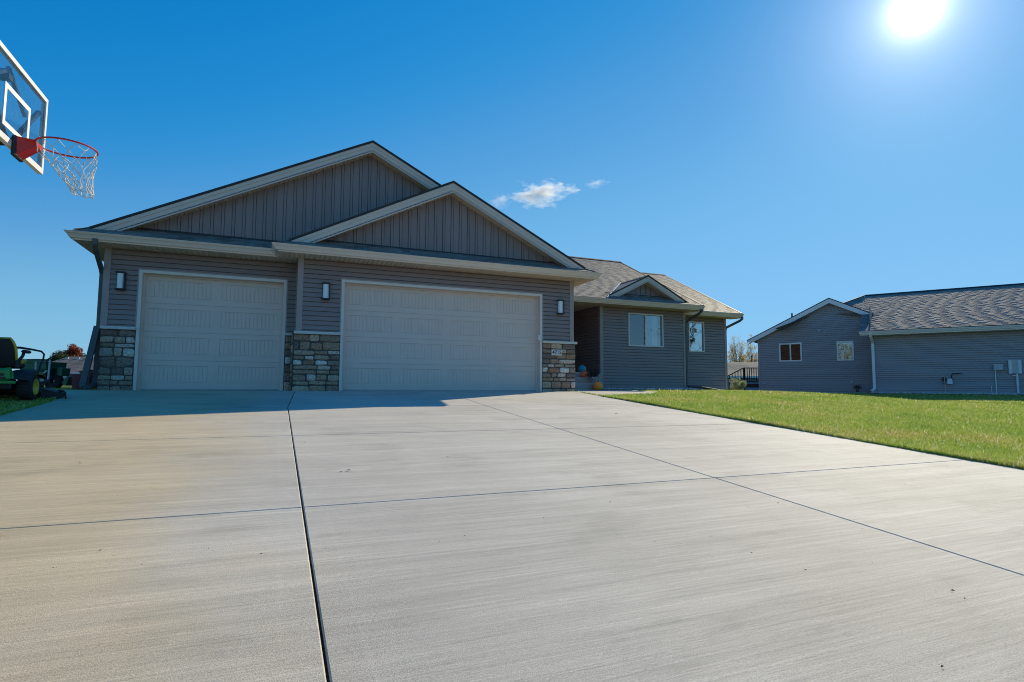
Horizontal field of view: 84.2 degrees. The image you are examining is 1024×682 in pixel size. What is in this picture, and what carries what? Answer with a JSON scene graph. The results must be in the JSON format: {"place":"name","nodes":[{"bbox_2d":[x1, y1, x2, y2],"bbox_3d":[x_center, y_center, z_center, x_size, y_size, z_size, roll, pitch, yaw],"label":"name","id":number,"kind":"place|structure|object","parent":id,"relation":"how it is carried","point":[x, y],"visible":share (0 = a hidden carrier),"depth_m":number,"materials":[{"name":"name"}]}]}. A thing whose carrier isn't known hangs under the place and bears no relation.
{"place":"outdoors","nodes":[
{"label":"outdoors","id":0,"kind":"place"},
{"bbox_2d":[0,390,1023,681],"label":"driveway","id":1,"kind":"structure","parent":0,"point":[508,536],"depth_m":2.95,"materials":[{"name":"concrete"}]},
{"bbox_2d":[287,392,329,681],"bbox_3d":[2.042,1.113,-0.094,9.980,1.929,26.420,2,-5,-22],"label":"joint filler","id":2,"kind":"object","parent":1,"relation":"on","point":[322,641],"depth_m":2.42,"materials":[{"name":"black rubber"}]},
{"bbox_2d":[52,442,965,666],"bbox_3d":[0.223,1.091,5.097,7.391,0.506,6.614,4,-6,-35],"label":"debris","id":3,"kind":"object","parent":1,"relation":"on","point":[543,517],"visible":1,"depth_m":2.81,"materials":[{"name":"brown plant"}]},
{"bbox_2d":[0,0,1023,370],"label":"sky","id":4,"kind":"structure","parent":0,"point":[772,160],"materials":[{"name":"blue"}]},
{"bbox_2d":[0,385,1023,469],"bbox_3d":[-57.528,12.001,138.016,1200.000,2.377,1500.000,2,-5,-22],"label":"ground","id":5,"kind":"structure","parent":0,"point":[64,386],"depth_m":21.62,"materials":[{"name":"green plant"}]},
{"bbox_2d":[0,337,66,400],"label":"riding mower","id":6,"kind":"object","parent":5,"relation":"on","point":[22,384],"visible":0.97,"depth_m":8.28,"materials":[{"name":"green metal"}]},
{"bbox_2d":[23,359,71,387],"bbox_3d":[-10.795,0.788,13.219,1.050,0.715,0.635,0,-5,0],"label":"garden cart","id":7,"kind":"object","parent":5,"relation":"on","point":[55,372],"visible":0.7,"depth_m":13.12,"materials":[{"name":"green plastic"}]},
{"bbox_2d":[0,40,98,198],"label":"basketball hoop","id":8,"kind":"object","parent":5,"relation":"on","point":[20,147],"visible":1,"depth_m":5.18,"materials":[{"name":"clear plastic"}]},
{"bbox_2d":[48,350,70,361],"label":"tree","id":9,"kind":"object","parent":5,"relation":"on","point":[55,356],"visible":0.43,"depth_m":166.73,"materials":[{"name":"green plant"}]},
{"bbox_2d":[40,357,93,381],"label":"house","id":10,"kind":"structure","parent":5,"relation":"on","point":[75,364],"depth_m":99.33,"materials":[{"name":"beige"}]},
{"bbox_2d":[62,343,82,356],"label":"tree","id":11,"kind":"object","parent":5,"relation":"on","point":[73,350],"visible":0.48,"depth_m":174.03,"materials":[{"name":"red plant"}]},
{"bbox_2d":[63,140,743,390],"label":"house","id":12,"kind":"structure","parent":5,"relation":"on","point":[448,286],"depth_m":12.95,"materials":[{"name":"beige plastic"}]},
{"bbox_2d":[114,271,126,290],"bbox_3d":[-7.869,-1.209,11.394,0.170,0.370,0.125,2,-5,-22],"label":"wall lamp","id":13,"kind":"object","parent":12,"relation":"attached to","point":[121,280],"visible":1,"depth_m":11.36,"materials":[{"name":"white glass"}]},
{"bbox_2d":[140,276,281,389],"bbox_3d":[-6.406,-0.152,12.216,2.785,2.420,0.092,2,-5,-22],"label":"garage door","id":14,"kind":"structure","parent":12,"relation":"in","point":[199,334],"depth_m":12.15,"materials":[{"name":"beige metal"}]},
{"bbox_2d":[321,282,329,299],"bbox_3d":[-4.047,-1.082,12.325,0.170,0.370,0.125,2,-5,-22],"label":"wall lamp","id":15,"kind":"object","parent":12,"relation":"attached to","point":[326,291],"visible":1,"depth_m":12.29,"materials":[{"name":"white glass"}]},
{"bbox_2d":[339,285,535,390],"bbox_3d":[-1.584,-0.016,13.562,4.880,2.420,0.092,2,-5,-22],"label":"garage door","id":16,"kind":"structure","parent":12,"relation":"in","point":[395,339],"depth_m":13.44,"materials":[{"name":"beige metal"}]},
{"bbox_2d":[551,349,561,355],"bbox_3d":[1.133,0.292,14.399,0.290,0.150,0.050,2,-5,-22],"label":"address plaque","id":17,"kind":"object","parent":12,"relation":"attached to","point":[556,352],"visible":1,"depth_m":14.38,"materials":[{"name":"stone"}]},
{"bbox_2d":[557,300,564,314],"bbox_3d":[1.245,-0.867,14.512,0.170,0.370,0.125,2,-5,-22],"label":"wall lamp","id":18,"kind":"object","parent":12,"relation":"attached to","point":[560,307],"visible":1,"depth_m":14.48,"materials":[{"name":"white glass"}]},
{"bbox_2d":[578,364,585,371],"bbox_3d":[2.122,0.828,17.164,0.245,0.242,0.245,2,-5,-22],"label":"pumpkin","id":19,"kind":"object","parent":12,"relation":"on","point":[582,368],"visible":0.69,"depth_m":17.08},
{"bbox_2d":[581,370,587,376],"bbox_3d":[2.143,0.970,16.738,0.212,0.212,0.212,2,-5,-22],"label":"pumpkin","id":20,"kind":"object","parent":12,"relation":"on","point":[583,373],"visible":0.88,"depth_m":16.66,"materials":[{"name":"orange food"}]},
{"bbox_2d":[586,369,599,382],"bbox_3d":[2.356,1.015,16.498,0.395,0.403,0.390,2,-5,-22],"label":"flower pot","id":21,"kind":"object","parent":12,"relation":"on","point":[594,377],"visible":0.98,"depth_m":16.43,"materials":[{"name":"grey ceramic"}]},
{"bbox_2d":[627,313,663,346],"bbox_3d":[4.636,-0.365,20.052,1.470,1.160,0.380,2,-5,-22],"label":"window","id":22,"kind":"structure","parent":12,"relation":"in","point":[644,330],"depth_m":19.92,"materials":[{"name":"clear glass"}]},
{"bbox_2d":[688,321,704,351],"bbox_3d":[7.184,-0.164,22.134,0.760,1.180,0.090,2,-5,-22],"label":"window","id":23,"kind":"structure","parent":12,"relation":"in","point":[696,340],"depth_m":22.15,"materials":[{"name":"clear glass"}]},
{"bbox_2d":[727,336,746,361],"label":"tree","id":24,"kind":"object","parent":5,"relation":"on","point":[733,356],"visible":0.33,"depth_m":84.90,"materials":[{"name":"yellow plant"}]},
{"bbox_2d":[729,377,746,389],"bbox_3d":[10.164,2.073,25.585,0.820,0.876,0.725,3,-6,-34],"label":"shrub","id":25,"kind":"object","parent":5,"relation":"on","point":[738,385],"visible":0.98,"depth_m":25.46,"materials":[{"name":"green plant"}]},
{"bbox_2d":[726,368,758,389],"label":"deck","id":26,"kind":"structure","parent":5,"relation":"on","point":[751,385],"depth_m":36.18,"materials":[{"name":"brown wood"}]},
{"bbox_2d":[727,362,758,389],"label":"house","id":27,"kind":"structure","parent":5,"relation":"on","point":[732,367],"depth_m":63.05,"materials":[{"name":"beige"}]},
{"bbox_2d":[742,334,757,361],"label":"tree","id":28,"kind":"object","parent":5,"relation":"on","point":[748,352],"visible":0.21,"depth_m":83.04,"materials":[{"name":"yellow plant"}]},
{"bbox_2d":[747,283,1023,395],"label":"house","id":29,"kind":"structure","parent":5,"relation":"on","point":[920,341],"depth_m":28.01,"materials":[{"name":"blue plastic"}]},
{"bbox_2d":[779,343,801,361],"bbox_3d":[15.733,0.641,32.013,1.161,1.035,0.432,-3,-6,34],"label":"window","id":30,"kind":"structure","parent":29,"relation":"in","point":[788,352],"depth_m":32.00,"materials":[{"name":"white plastic"}]},
{"bbox_2d":[836,341,853,360],"bbox_3d":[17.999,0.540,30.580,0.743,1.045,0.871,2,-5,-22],"label":"window","id":31,"kind":"structure","parent":29,"relation":"in","point":[845,349],"depth_m":30.46,"materials":[{"name":"white glass"}]},
{"bbox_2d":[942,373,960,391],"bbox_3d":[20.286,1.944,26.118,0.773,0.964,0.208,-2,-5,26],"label":"gas meter","id":32,"kind":"object","parent":29,"relation":"attached to","point":[949,381],"visible":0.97,"depth_m":26.13,"materials":[{"name":"grey metal"}]},
{"bbox_2d":[991,364,1002,392],"bbox_3d":[21.628,1.670,25.271,0.455,1.290,0.140,-3,-6,35],"label":"meter box","id":33,"kind":"object","parent":29,"relation":"attached to","point":[997,366],"visible":1,"depth_m":25.26,"materials":[{"name":"grey paint"}]},
{"bbox_2d":[1008,360,1021,392],"bbox_3d":[22.143,1.570,24.919,0.430,1.480,0.153,-3,-6,35],"label":"electric panel","id":34,"kind":"object","parent":29,"relation":"attached to","point":[1014,366],"visible":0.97,"depth_m":24.88,"materials":[{"name":"grey metal"}]},
{"bbox_2d":[1012,360,1018,372],"bbox_3d":[22.118,1.127,24.902,0.185,0.590,0.029,-3,-6,35],"label":"panel door","id":35,"kind":"structure","parent":34,"relation":"in","point":[1014,362],"depth_m":24.89,"materials":[{"name":"grey paint"}]},
{"bbox_2d":[814,392,1023,394],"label":"gravel","id":36,"kind":"structure","parent":5,"relation":"on","point":[957,393],"depth_m":26.06,"materials":[{"name":"grey gravel"}]},
{"bbox_2d":[575,390,654,394],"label":"front path","id":37,"kind":"structure","parent":0,"point":[605,392],"depth_m":14.85,"materials":[{"name":"concrete"}]},
{"bbox_2d":[593,375,602,389],"bbox_3d":[2.458,1.181,16.158,0.294,0.442,0.294,2,-5,-22],"label":"pumpkin","id":38,"kind":"object","parent":37,"relation":"on","point":[597,385],"visible":0.88,"depth_m":16.05,"materials":[{"name":"orange food"}]},
{"bbox_2d":[602,387,705,389],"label":"gravel","id":39,"kind":"structure","parent":0,"point":[613,388],"depth_m":19.06,"materials":[{"name":"grey gravel"}]},
{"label":"side pad","id":40,"kind":"structure","parent":0,"visible":0},
{"bbox_2d":[70,374,92,389],"bbox_3d":[-8.939,0.849,11.796,0.354,0.330,0.354,2,-5,-22],"label":"storage tub","id":41,"kind":"object","parent":40,"relation":"on","point":[75,379],"visible":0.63,"depth_m":11.64,"materials":[{"name":"red plastic"}]},
{"bbox_2d":[79,370,96,387],"bbox_3d":[-9.102,0.844,12.380,0.492,0.430,0.400,2,-5,-22],"label":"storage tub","id":42,"kind":"object","parent":40,"relation":"on","point":[91,371],"visible":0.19,"depth_m":12.21,"materials":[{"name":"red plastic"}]}
]}

